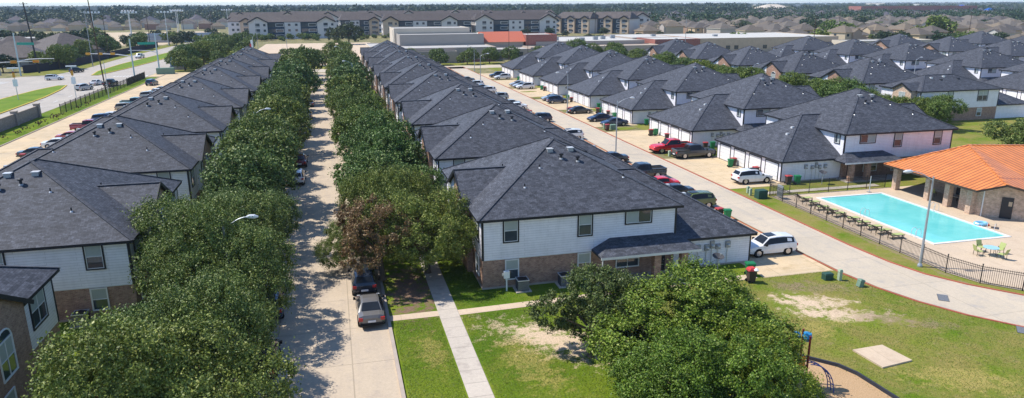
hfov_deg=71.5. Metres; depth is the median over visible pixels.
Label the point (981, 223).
pool float
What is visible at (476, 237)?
window
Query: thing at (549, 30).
round tree
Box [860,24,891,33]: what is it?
suburban house
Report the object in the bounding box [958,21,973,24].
suburban house
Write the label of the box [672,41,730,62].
grey roofed house
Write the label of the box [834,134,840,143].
window
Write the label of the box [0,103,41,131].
boundary wall
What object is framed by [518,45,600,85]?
grey roofed house
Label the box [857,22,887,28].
suburban house
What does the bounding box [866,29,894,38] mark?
suburban house
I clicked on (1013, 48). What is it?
grey roofed house
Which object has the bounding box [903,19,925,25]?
suburban house
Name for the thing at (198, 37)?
round tree
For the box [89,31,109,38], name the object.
round tree
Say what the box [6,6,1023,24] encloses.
distant houses
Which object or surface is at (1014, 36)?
suburban house
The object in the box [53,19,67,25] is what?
suburban house
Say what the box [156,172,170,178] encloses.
window
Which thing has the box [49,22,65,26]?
suburban house
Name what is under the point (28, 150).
parked car
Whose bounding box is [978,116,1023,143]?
oak tree
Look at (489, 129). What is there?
grey roofed house
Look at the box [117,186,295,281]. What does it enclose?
oak tree
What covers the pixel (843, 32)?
suburban house
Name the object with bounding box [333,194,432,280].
brown leaved tree
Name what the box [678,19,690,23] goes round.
suburban house
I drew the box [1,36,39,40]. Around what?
tan building
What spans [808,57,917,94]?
grey roofed house
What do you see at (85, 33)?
round tree
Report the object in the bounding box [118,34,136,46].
round tree
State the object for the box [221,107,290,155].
oak tree
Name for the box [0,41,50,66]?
brown roofed house
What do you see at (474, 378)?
sidewalk
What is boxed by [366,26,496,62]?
school building
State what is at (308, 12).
apartment block
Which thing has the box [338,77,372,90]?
oak tree
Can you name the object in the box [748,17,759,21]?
suburban house
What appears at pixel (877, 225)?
pool lounger
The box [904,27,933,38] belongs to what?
suburban house
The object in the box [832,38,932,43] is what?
shed building
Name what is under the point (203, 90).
grey roofed house
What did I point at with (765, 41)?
school building
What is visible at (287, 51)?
oak tree
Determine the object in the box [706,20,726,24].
suburban house
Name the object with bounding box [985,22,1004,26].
suburban house
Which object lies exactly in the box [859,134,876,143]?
window
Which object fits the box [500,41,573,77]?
grey roofed house
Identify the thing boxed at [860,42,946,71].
grey roofed house
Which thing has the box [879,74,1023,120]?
grey roofed house
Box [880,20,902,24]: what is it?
suburban house
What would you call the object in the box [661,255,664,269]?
door
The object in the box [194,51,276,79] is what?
grey roofed house
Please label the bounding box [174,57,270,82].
grey roofed house
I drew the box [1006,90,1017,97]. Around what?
garage door
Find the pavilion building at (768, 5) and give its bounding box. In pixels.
[755,4,787,8]
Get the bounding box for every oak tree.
[21,295,231,397]
[21,299,305,397]
[39,43,77,68]
[55,43,81,57]
[71,39,94,56]
[86,262,280,394]
[89,34,122,51]
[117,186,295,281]
[125,30,147,46]
[127,192,300,336]
[164,43,201,63]
[167,49,194,70]
[184,56,203,69]
[190,39,216,65]
[191,184,304,239]
[197,39,217,62]
[198,142,300,206]
[201,33,223,39]
[205,33,220,43]
[209,38,231,55]
[209,49,227,61]
[211,124,304,193]
[217,32,229,37]
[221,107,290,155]
[222,37,233,49]
[227,45,244,55]
[228,32,256,45]
[232,37,254,50]
[239,115,305,157]
[242,93,314,143]
[249,73,311,125]
[249,82,305,133]
[253,80,314,110]
[270,57,315,86]
[270,60,324,92]
[272,70,309,103]
[276,53,316,73]
[278,47,295,55]
[289,44,325,69]
[312,218,387,269]
[320,38,349,54]
[321,48,353,67]
[321,83,386,118]
[322,73,378,105]
[324,56,335,76]
[325,53,362,79]
[325,60,373,83]
[326,65,367,88]
[327,104,395,151]
[327,147,445,203]
[333,95,382,115]
[333,108,417,162]
[334,162,434,220]
[335,47,356,55]
[336,106,396,122]
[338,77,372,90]
[344,41,353,52]
[346,124,427,172]
[355,182,478,273]
[428,48,449,63]
[456,47,479,64]
[478,47,499,63]
[499,45,520,59]
[522,261,656,359]
[566,37,591,48]
[571,252,810,397]
[590,42,602,51]
[601,324,807,397]
[603,41,623,51]
[607,46,627,55]
[627,47,647,57]
[654,51,687,63]
[669,281,784,337]
[670,56,691,64]
[688,59,717,69]
[712,316,830,397]
[715,65,740,72]
[722,66,760,78]
[752,66,767,74]
[776,71,815,85]
[793,74,811,84]
[806,77,846,96]
[815,76,878,96]
[831,75,857,88]
[872,91,908,102]
[897,95,937,114]
[920,92,969,123]
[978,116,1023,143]
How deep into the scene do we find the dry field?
526.49 m
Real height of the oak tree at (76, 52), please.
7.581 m
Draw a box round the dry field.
[46,31,219,45]
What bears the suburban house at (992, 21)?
on the ground at (6, 73)
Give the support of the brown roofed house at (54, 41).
on the ground at (6, 73)
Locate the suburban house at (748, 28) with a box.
[736,25,764,32]
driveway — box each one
[481,73,511,78]
[493,80,515,86]
[513,88,551,96]
[535,99,594,109]
[565,112,636,126]
[607,130,670,151]
[665,156,789,188]
[711,207,832,277]
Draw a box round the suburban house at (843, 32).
[824,25,861,39]
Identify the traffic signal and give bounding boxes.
[0,60,38,63]
[12,33,53,75]
[85,39,134,74]
[128,33,159,67]
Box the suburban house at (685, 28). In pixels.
[682,21,696,33]
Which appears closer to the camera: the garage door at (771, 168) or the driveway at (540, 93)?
the garage door at (771, 168)
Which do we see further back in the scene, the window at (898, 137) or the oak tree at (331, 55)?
the oak tree at (331, 55)
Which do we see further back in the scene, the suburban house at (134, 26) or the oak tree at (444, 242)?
the suburban house at (134, 26)
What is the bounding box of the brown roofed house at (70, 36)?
[37,33,104,51]
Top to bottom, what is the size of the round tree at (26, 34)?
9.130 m
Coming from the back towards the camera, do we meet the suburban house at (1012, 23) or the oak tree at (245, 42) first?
the suburban house at (1012, 23)
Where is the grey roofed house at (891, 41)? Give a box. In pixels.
[868,34,925,48]
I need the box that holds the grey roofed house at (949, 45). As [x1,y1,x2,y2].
[919,36,979,55]
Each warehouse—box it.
[752,4,802,5]
[866,3,969,5]
[907,4,1007,5]
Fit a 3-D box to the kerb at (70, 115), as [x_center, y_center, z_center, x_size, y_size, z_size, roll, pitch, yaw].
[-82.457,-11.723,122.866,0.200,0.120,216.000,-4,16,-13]
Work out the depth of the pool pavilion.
74.69 m
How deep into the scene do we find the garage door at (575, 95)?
155.87 m
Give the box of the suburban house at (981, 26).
[964,23,991,30]
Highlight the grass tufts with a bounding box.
[394,256,1023,397]
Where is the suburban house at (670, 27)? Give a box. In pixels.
[658,21,683,33]
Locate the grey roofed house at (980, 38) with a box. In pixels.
[957,31,1006,46]
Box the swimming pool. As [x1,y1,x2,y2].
[816,192,1011,244]
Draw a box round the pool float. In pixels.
[973,221,989,225]
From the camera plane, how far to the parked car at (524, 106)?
145.37 m
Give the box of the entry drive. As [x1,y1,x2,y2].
[148,72,189,76]
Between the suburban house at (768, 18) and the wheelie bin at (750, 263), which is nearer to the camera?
the wheelie bin at (750, 263)
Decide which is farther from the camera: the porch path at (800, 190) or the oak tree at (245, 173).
the porch path at (800, 190)
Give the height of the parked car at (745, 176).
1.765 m
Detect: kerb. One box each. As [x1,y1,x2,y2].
[0,74,165,146]
[0,85,66,113]
[91,53,164,75]
[377,267,405,397]
[447,67,1023,326]
[464,67,1023,295]
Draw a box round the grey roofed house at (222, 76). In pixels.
[147,65,263,99]
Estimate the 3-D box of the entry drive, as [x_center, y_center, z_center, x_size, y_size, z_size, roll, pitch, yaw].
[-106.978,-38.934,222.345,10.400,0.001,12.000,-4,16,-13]
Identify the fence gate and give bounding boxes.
[777,184,783,197]
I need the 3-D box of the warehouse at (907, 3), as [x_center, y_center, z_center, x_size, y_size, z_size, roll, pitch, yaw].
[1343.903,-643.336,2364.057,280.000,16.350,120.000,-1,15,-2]
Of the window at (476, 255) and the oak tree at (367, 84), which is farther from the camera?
the oak tree at (367, 84)
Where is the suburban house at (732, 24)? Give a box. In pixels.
[727,21,748,27]
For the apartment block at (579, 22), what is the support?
on the ground at (6, 73)
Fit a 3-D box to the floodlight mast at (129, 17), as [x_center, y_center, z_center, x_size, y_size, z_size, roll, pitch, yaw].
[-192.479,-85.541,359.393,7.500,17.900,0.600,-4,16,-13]
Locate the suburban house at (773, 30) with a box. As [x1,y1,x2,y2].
[765,29,780,31]
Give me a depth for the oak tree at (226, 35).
343.26 m
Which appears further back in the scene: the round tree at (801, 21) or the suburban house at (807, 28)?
the round tree at (801, 21)
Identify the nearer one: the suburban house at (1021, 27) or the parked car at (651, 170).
the parked car at (651, 170)
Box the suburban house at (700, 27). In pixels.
[687,22,709,32]
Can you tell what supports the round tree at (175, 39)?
on the ground at (6, 73)
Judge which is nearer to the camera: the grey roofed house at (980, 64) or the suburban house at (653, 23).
the grey roofed house at (980, 64)
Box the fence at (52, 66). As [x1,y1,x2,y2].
[22,42,157,72]
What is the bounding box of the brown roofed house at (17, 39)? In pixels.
[0,36,40,45]
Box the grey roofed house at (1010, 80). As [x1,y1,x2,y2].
[982,63,1023,99]
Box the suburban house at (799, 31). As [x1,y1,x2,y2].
[785,29,808,33]
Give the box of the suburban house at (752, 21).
[738,19,757,23]
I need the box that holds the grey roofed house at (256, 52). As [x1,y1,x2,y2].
[209,46,281,63]
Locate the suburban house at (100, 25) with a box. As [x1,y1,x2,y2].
[94,21,107,29]
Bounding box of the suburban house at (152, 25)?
[144,21,159,29]
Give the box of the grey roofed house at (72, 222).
[0,158,182,322]
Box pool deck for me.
[771,185,1023,289]
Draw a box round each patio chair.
[973,244,983,255]
[976,239,985,252]
[993,242,1005,252]
[997,249,1010,258]
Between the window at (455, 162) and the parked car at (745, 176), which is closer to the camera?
the window at (455, 162)
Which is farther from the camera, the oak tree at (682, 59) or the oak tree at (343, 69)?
the oak tree at (682, 59)
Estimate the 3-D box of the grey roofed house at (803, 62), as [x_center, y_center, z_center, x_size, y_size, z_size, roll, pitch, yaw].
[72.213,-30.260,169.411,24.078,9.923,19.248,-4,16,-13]
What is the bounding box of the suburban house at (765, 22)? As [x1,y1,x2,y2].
[754,21,778,25]
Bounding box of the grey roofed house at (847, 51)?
[812,39,881,64]
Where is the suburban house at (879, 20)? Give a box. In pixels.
[865,18,885,23]
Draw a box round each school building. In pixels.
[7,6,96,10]
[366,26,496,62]
[477,31,525,46]
[496,32,838,59]
[523,33,556,45]
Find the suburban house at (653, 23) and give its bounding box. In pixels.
[640,20,659,28]
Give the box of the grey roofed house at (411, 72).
[378,60,503,111]
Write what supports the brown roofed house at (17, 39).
on the ground at (6, 73)
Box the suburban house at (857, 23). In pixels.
[847,20,865,26]
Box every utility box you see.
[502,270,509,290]
[821,271,833,280]
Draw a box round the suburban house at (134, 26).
[123,23,141,29]
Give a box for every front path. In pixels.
[390,311,438,320]
[458,275,756,314]
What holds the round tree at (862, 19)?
on the ground at (6, 73)
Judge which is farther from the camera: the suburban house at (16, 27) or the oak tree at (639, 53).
the suburban house at (16, 27)
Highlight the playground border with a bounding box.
[798,354,899,397]
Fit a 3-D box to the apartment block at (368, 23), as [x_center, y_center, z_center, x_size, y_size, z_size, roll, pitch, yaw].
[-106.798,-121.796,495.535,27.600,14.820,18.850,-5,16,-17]
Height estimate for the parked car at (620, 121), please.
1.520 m
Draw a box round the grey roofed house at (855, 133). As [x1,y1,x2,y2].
[714,88,958,182]
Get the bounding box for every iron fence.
[59,78,127,113]
[127,71,145,84]
[769,174,1023,290]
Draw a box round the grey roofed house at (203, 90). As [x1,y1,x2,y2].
[108,75,252,120]
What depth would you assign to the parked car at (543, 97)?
158.57 m
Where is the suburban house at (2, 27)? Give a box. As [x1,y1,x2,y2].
[0,24,7,30]
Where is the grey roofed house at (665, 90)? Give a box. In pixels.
[600,63,740,123]
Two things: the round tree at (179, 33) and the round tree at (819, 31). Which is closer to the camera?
the round tree at (819, 31)
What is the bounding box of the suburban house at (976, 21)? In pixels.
[962,19,988,23]
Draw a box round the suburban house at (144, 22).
[141,19,151,27]
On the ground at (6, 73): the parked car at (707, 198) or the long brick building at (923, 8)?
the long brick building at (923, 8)
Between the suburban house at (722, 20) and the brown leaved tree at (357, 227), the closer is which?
the brown leaved tree at (357, 227)
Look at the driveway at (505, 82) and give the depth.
195.63 m
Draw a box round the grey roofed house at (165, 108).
[46,91,238,157]
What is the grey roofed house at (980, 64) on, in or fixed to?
on the ground at (6, 73)
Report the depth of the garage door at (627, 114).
128.81 m
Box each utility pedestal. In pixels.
[837,269,842,280]
[856,278,865,286]
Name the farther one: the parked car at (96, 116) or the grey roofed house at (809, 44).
the grey roofed house at (809, 44)
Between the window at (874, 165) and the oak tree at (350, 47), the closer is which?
the window at (874, 165)
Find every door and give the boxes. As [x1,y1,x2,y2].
[549,83,552,92]
[573,91,577,101]
[579,93,582,104]
[584,95,588,106]
[603,102,608,112]
[610,104,615,114]
[618,107,622,118]
[624,109,630,122]
[651,118,658,128]
[660,122,668,136]
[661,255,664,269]
[670,125,678,138]
[681,129,689,140]
[719,143,730,160]
[733,148,745,167]
[748,153,761,171]
[764,159,778,179]
[955,187,960,198]
[999,197,1014,218]
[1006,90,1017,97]
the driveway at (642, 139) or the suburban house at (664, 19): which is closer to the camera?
the driveway at (642, 139)
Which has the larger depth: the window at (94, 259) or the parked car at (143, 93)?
the parked car at (143, 93)
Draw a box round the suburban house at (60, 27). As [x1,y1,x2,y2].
[51,24,68,30]
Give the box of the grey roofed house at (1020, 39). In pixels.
[1012,36,1023,43]
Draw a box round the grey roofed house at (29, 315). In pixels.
[0,265,64,397]
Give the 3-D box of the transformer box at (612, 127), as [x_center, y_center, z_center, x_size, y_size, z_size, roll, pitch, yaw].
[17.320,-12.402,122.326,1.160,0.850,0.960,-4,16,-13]
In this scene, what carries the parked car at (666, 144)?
on the ground at (6, 73)
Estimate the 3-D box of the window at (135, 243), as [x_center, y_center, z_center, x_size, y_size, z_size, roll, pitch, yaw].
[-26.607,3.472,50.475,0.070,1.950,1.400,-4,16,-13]
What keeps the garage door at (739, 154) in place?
in the grey roofed house at (855, 133)
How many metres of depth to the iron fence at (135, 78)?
199.81 m
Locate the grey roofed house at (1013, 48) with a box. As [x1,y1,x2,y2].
[982,39,1023,60]
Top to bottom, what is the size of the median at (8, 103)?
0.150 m
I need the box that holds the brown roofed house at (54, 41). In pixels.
[34,37,105,59]
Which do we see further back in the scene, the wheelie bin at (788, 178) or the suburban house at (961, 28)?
the suburban house at (961, 28)
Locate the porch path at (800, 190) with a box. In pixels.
[768,184,878,193]
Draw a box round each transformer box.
[156,67,174,73]
[609,124,615,129]
[754,188,767,198]
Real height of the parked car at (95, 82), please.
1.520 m
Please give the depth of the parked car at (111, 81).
190.28 m
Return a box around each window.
[0,253,5,264]
[0,328,18,383]
[4,386,17,397]
[28,287,48,330]
[82,245,105,270]
[89,287,110,310]
[133,239,141,262]
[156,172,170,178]
[190,169,194,187]
[453,159,464,165]
[475,221,478,242]
[475,252,479,275]
[503,221,518,243]
[505,259,518,279]
[577,215,592,236]
[577,252,590,268]
[615,257,638,267]
[625,210,652,224]
[737,109,740,116]
[756,109,769,116]
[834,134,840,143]
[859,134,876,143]
[862,163,876,171]
[868,84,874,92]
[893,133,902,146]
[898,91,905,96]
[932,131,942,144]
[976,108,981,115]
[977,90,988,100]
[988,68,996,72]
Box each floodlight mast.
[120,11,136,33]
[156,11,171,45]
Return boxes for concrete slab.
[853,345,911,367]
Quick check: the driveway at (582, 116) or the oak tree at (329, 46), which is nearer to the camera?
the driveway at (582, 116)
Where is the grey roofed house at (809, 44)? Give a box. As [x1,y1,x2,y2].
[768,36,833,56]
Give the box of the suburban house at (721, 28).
[707,23,736,32]
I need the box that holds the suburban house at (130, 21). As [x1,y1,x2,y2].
[124,18,138,24]
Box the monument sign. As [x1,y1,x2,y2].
[170,62,186,69]
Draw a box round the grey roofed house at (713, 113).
[647,73,820,146]
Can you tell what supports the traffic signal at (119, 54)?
on the road at (28, 84)
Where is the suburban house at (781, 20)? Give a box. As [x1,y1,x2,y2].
[773,18,791,22]
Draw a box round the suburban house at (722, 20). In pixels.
[711,18,729,21]
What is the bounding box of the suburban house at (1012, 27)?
[985,24,1021,33]
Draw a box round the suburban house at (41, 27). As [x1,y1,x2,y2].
[32,24,51,30]
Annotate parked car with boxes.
[15,147,42,156]
[40,137,62,147]
[44,74,63,79]
[55,131,73,137]
[68,67,84,72]
[69,119,95,130]
[75,83,93,90]
[89,79,102,84]
[90,113,108,118]
[102,78,117,86]
[114,102,129,109]
[119,97,139,102]
[135,53,144,57]
[139,91,153,96]
[145,79,157,85]
[250,338,281,379]
[264,286,287,319]
[294,154,307,166]
[294,167,305,184]
[348,263,376,294]
[353,293,385,326]
[472,80,483,83]
[484,86,496,91]
[489,71,504,77]
[494,73,510,79]
[495,92,508,98]
[509,80,523,85]
[513,102,527,108]
[516,82,534,88]
[535,112,552,120]
[541,93,562,100]
[546,95,568,103]
[564,128,583,137]
[567,106,592,113]
[587,113,613,121]
[600,117,628,125]
[607,151,628,161]
[632,161,666,175]
[649,138,691,153]
[653,175,680,183]
[667,183,694,192]
[671,143,716,158]
[686,190,716,206]
[731,167,772,184]
[750,232,797,257]
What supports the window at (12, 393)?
in the grey roofed house at (29, 315)
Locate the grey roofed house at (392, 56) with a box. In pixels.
[367,48,452,90]
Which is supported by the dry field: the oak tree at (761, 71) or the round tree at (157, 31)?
the round tree at (157, 31)
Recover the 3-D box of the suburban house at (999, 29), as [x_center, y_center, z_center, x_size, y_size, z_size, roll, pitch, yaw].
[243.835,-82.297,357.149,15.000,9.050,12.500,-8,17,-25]
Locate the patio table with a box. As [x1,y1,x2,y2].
[983,245,999,256]
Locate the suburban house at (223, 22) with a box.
[217,19,227,26]
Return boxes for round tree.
[0,31,9,36]
[0,54,20,71]
[1,30,15,35]
[12,30,34,36]
[27,50,49,61]
[33,31,56,40]
[66,30,87,38]
[72,29,92,37]
[79,27,106,37]
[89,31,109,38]
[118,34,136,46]
[149,29,160,32]
[159,32,176,44]
[168,30,184,37]
[168,35,184,45]
[180,31,196,42]
[192,34,205,41]
[203,28,218,32]
[249,33,260,40]
[285,33,294,38]
[302,33,310,39]
[310,33,320,39]
[325,26,337,39]
[330,21,363,42]
[521,28,532,32]
[545,28,554,32]
[599,27,608,33]
[730,21,746,27]
[799,18,811,23]
[806,19,822,24]
[809,28,831,34]
[810,21,826,28]
[817,20,847,31]
[852,16,868,21]
[871,30,892,38]
[887,30,910,36]
[925,15,958,32]
[931,33,951,40]
[937,32,960,37]
[952,30,974,35]
[993,31,1009,37]
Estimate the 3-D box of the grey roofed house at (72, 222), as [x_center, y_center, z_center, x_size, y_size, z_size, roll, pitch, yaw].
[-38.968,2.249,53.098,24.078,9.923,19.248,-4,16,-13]
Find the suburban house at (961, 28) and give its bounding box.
[947,23,970,32]
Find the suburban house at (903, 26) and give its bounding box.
[887,23,914,31]
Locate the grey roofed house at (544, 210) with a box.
[441,136,757,289]
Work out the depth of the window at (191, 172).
71.38 m
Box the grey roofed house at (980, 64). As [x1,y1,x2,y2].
[911,47,1023,81]
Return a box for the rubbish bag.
[747,266,758,271]
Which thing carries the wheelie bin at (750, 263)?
on the front path at (490, 308)
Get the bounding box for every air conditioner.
[69,309,89,328]
[513,276,531,293]
[555,271,571,288]
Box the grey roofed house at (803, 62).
[751,51,838,79]
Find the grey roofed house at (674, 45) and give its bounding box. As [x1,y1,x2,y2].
[642,38,693,58]
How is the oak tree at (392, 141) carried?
on the lawn at (405, 285)
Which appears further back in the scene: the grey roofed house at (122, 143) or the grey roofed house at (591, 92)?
the grey roofed house at (591, 92)
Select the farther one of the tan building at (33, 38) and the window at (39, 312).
the tan building at (33, 38)
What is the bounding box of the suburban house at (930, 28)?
[921,25,948,33]
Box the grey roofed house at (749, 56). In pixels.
[707,46,779,67]
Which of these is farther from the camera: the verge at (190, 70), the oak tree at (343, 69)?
the verge at (190, 70)
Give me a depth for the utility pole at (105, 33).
295.29 m
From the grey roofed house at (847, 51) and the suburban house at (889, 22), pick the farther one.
the suburban house at (889, 22)
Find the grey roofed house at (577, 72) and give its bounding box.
[539,49,636,94]
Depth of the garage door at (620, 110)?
132.00 m
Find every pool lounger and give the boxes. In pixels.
[840,214,859,220]
[849,216,870,223]
[860,220,882,229]
[871,225,891,232]
[883,229,904,238]
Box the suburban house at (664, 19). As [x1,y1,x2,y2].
[657,18,676,22]
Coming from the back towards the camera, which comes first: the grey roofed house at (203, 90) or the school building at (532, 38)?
the school building at (532, 38)
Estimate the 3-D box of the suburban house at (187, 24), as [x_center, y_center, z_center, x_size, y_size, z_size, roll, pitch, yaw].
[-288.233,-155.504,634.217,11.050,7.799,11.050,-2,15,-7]
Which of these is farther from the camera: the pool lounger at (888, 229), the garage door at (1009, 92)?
the garage door at (1009, 92)
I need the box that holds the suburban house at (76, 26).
[68,21,85,30]
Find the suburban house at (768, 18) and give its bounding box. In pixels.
[760,16,775,21]
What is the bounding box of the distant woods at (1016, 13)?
[628,5,1023,21]
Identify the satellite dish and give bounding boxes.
[712,253,723,272]
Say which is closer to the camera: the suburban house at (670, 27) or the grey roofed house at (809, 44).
the grey roofed house at (809, 44)
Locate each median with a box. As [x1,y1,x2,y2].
[0,85,64,112]
[93,53,169,74]
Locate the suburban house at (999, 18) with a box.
[994,16,1005,20]
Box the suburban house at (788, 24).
[779,21,798,27]
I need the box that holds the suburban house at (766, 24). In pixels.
[756,23,773,26]
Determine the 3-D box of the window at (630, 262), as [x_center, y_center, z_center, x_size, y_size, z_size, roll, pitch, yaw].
[9.175,4.751,56.457,2.000,1.400,0.070,-4,16,-13]
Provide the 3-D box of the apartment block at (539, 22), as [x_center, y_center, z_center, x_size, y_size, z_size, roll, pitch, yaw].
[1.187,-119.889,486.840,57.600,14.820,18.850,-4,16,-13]
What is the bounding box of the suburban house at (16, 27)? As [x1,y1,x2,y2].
[7,22,27,31]
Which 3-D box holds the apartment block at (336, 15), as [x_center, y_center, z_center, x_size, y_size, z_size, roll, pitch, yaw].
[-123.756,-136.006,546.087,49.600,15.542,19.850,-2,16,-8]
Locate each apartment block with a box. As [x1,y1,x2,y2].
[226,12,296,33]
[228,14,249,36]
[247,14,335,38]
[280,10,343,13]
[320,11,382,31]
[337,13,379,34]
[379,10,411,15]
[380,13,471,37]
[395,10,463,13]
[436,10,491,12]
[466,13,475,17]
[471,12,557,33]
[481,10,528,12]
[511,10,556,15]
[554,12,598,33]
[596,12,639,33]
[614,11,650,27]
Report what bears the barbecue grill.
on the pool side lawn at (850, 237)
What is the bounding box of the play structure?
[789,329,833,392]
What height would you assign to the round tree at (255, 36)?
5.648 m
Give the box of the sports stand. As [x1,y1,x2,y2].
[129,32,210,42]
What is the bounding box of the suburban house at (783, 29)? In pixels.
[762,24,790,32]
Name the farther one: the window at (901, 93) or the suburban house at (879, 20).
the suburban house at (879, 20)
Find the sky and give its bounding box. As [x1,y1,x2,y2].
[0,0,1023,6]
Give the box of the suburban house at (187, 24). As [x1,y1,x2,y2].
[181,20,196,28]
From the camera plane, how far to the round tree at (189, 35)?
388.95 m
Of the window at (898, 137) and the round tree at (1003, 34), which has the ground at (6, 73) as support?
the round tree at (1003, 34)
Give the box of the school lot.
[258,42,369,65]
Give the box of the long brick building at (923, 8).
[848,6,976,11]
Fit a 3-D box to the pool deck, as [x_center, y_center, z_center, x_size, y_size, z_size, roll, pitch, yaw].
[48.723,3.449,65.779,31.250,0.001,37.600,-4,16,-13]
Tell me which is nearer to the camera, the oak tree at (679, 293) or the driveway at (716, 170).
the oak tree at (679, 293)
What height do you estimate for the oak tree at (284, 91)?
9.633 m
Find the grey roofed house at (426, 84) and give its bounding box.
[387,70,533,121]
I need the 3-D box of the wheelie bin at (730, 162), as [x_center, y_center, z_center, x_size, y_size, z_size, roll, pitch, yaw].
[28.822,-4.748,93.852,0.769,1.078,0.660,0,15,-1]
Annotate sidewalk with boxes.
[416,248,494,397]
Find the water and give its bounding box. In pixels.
[821,194,1003,242]
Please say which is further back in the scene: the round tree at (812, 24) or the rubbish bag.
the round tree at (812, 24)
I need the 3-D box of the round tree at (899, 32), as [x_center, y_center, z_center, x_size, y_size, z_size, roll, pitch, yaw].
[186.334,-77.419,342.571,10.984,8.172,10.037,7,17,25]
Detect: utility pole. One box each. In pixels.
[19,2,39,72]
[84,11,93,66]
[87,0,105,91]
[99,16,108,51]
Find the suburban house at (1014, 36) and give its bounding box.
[1004,34,1023,38]
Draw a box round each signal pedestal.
[7,67,18,99]
[65,65,76,97]
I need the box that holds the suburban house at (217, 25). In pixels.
[211,22,225,28]
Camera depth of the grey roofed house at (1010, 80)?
157.53 m
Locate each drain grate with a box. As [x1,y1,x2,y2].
[937,294,949,301]
[1016,326,1023,333]
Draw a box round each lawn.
[57,71,830,397]
[489,67,1023,183]
[615,269,1023,397]
[730,175,1023,293]
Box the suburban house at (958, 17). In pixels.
[951,16,963,19]
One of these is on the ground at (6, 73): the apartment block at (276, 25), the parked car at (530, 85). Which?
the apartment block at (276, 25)
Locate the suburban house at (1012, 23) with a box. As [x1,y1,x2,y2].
[1002,20,1023,26]
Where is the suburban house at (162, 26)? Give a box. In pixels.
[156,23,170,29]
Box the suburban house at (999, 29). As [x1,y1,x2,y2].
[983,26,1019,35]
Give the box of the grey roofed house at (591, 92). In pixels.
[565,55,684,107]
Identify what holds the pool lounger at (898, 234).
on the pool deck
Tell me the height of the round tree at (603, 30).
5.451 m
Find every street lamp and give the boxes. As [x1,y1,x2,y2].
[222,214,257,259]
[556,72,567,112]
[615,97,634,151]
[903,170,933,266]
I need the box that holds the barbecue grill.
[819,170,826,183]
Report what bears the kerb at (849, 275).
on the side road at (918, 286)
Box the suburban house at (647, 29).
[634,25,661,33]
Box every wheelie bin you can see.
[648,129,653,135]
[653,128,657,135]
[709,141,715,148]
[715,207,723,213]
[723,208,731,217]
[727,159,733,166]
[730,157,736,165]
[744,261,756,273]
[745,268,756,282]
[784,175,792,183]
[793,175,801,184]
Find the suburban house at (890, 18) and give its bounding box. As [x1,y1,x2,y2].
[884,16,897,20]
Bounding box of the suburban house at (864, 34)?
[853,28,868,38]
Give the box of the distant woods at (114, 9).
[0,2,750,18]
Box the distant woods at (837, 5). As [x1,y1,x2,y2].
[659,2,1023,10]
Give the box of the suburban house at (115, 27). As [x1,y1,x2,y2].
[108,23,123,30]
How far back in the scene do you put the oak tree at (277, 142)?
73.14 m
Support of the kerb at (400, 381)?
on the lawn at (405, 285)
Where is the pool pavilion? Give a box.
[883,144,1023,220]
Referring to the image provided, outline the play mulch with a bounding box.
[798,359,890,397]
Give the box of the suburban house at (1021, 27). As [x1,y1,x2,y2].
[1015,25,1023,31]
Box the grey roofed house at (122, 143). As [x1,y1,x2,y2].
[0,115,217,217]
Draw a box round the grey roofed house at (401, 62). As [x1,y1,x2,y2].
[372,53,469,101]
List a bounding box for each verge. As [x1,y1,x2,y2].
[0,77,156,144]
[19,45,174,74]
[175,49,235,71]
[316,62,501,68]
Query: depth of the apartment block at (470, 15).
498.03 m
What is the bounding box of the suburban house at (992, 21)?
[985,19,999,23]
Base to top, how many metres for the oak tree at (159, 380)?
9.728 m
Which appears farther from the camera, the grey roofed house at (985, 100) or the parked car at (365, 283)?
the grey roofed house at (985, 100)
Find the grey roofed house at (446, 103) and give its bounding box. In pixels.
[398,83,571,140]
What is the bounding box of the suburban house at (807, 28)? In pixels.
[789,24,814,32]
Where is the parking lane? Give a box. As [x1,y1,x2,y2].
[0,76,182,167]
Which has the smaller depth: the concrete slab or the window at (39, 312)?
the window at (39, 312)
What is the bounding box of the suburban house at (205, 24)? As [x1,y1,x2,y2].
[198,20,213,28]
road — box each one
[0,42,191,117]
[312,65,501,71]
[449,67,1023,325]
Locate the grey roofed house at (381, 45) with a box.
[360,40,419,69]
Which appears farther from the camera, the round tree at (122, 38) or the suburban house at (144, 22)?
the suburban house at (144, 22)
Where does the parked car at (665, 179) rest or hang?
on the driveway
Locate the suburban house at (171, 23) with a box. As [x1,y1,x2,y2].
[161,19,176,27]
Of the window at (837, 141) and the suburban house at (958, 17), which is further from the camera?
the suburban house at (958, 17)
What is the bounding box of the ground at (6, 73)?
[0,3,1023,314]
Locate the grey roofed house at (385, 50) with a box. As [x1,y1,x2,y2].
[363,43,433,79]
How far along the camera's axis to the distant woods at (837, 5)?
1694.56 m
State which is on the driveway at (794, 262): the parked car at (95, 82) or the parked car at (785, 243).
the parked car at (785, 243)
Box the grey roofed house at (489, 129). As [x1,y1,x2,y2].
[415,103,644,202]

